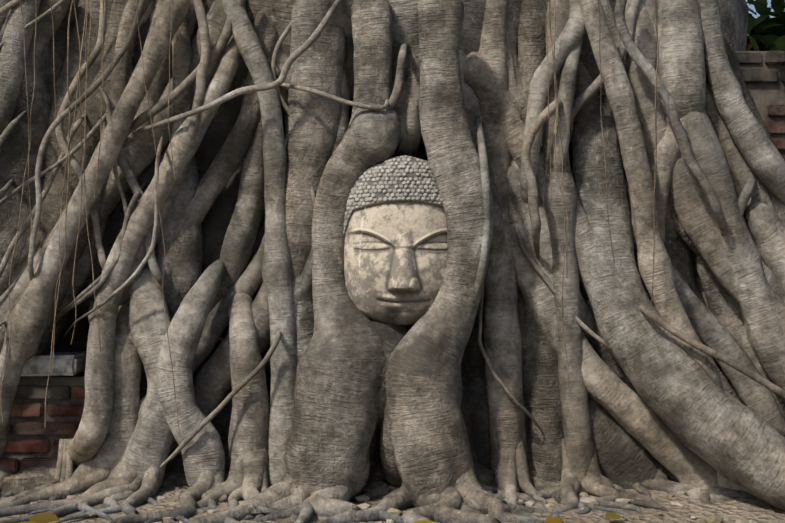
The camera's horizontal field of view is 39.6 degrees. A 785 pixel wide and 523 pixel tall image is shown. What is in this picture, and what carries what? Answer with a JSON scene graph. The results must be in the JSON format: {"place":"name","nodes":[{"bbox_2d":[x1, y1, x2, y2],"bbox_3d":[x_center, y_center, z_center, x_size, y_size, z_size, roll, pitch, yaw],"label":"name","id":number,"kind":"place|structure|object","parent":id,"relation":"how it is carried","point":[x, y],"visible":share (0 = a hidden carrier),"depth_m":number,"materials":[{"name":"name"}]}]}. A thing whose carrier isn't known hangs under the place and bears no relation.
{"place":"outdoors","nodes":[
{"label":"outdoors","id":0,"kind":"place"},
{"bbox_2d":[0,371,84,471],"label":"brick wall","id":1,"kind":"structure","parent":0,"point":[32,441],"depth_m":2.70,"materials":[{"name":"red brick"}]},
{"bbox_2d":[21,351,86,375],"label":"stone slab","id":2,"kind":"structure","parent":1,"relation":"on","point":[69,364],"depth_m":2.69,"materials":[{"name":"grey stone"}]},
{"bbox_2d":[0,484,784,522],"bbox_3d":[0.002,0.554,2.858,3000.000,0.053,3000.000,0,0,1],"label":"ground","id":3,"kind":"structure","parent":0,"point":[734,510],"depth_m":2.46,"materials":[{"name":"soil"}]},
{"bbox_2d":[19,512,621,522],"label":"fallen leaves","id":4,"kind":"object","parent":3,"relation":"on","point":[45,517],"visible":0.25,"depth_m":2.35,"materials":[{"name":"yellow plant"}]},
{"bbox_2d":[0,0,784,522],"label":"tree roots","id":5,"kind":"object","parent":3,"relation":"on","point":[306,388],"visible":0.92,"depth_m":2.61,"materials":[{"name":"grey plant"}]},
{"bbox_2d":[0,0,658,434],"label":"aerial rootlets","id":6,"kind":"object","parent":5,"relation":"attached to","point":[174,170],"visible":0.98,"depth_m":2.50,"materials":[{"name":"brown plant"}]},
{"bbox_2d":[343,155,447,324],"bbox_3d":[0.027,-0.051,2.568,0.305,0.406,0.178,0,0,1],"label":"buddha head","id":7,"kind":"object","parent":5,"relation":"in","point":[395,243],"visible":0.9,"depth_m":2.52},
{"bbox_2d":[30,486,784,522],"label":"pebbles","id":8,"kind":"object","parent":3,"relation":"on","point":[583,497],"visible":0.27,"depth_m":2.49,"materials":[{"name":"stone"}]},
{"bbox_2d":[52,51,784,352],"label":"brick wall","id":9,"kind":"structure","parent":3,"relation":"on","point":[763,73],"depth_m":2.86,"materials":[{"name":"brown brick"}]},
{"bbox_2d":[745,0,784,50],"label":"foliage","id":10,"kind":"object","parent":3,"relation":"on","point":[764,30],"depth_m":6.12,"materials":[{"name":"green plant"}]},
{"bbox_2d":[202,0,748,57],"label":"banyan trunk and limbs","id":11,"kind":"object","parent":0,"point":[734,13],"visible":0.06,"depth_m":2.65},
{"bbox_2d":[746,0,784,34],"label":"sky","id":12,"kind":"structure","parent":0,"point":[751,6],"materials":[{"name":"blue"}]}
]}

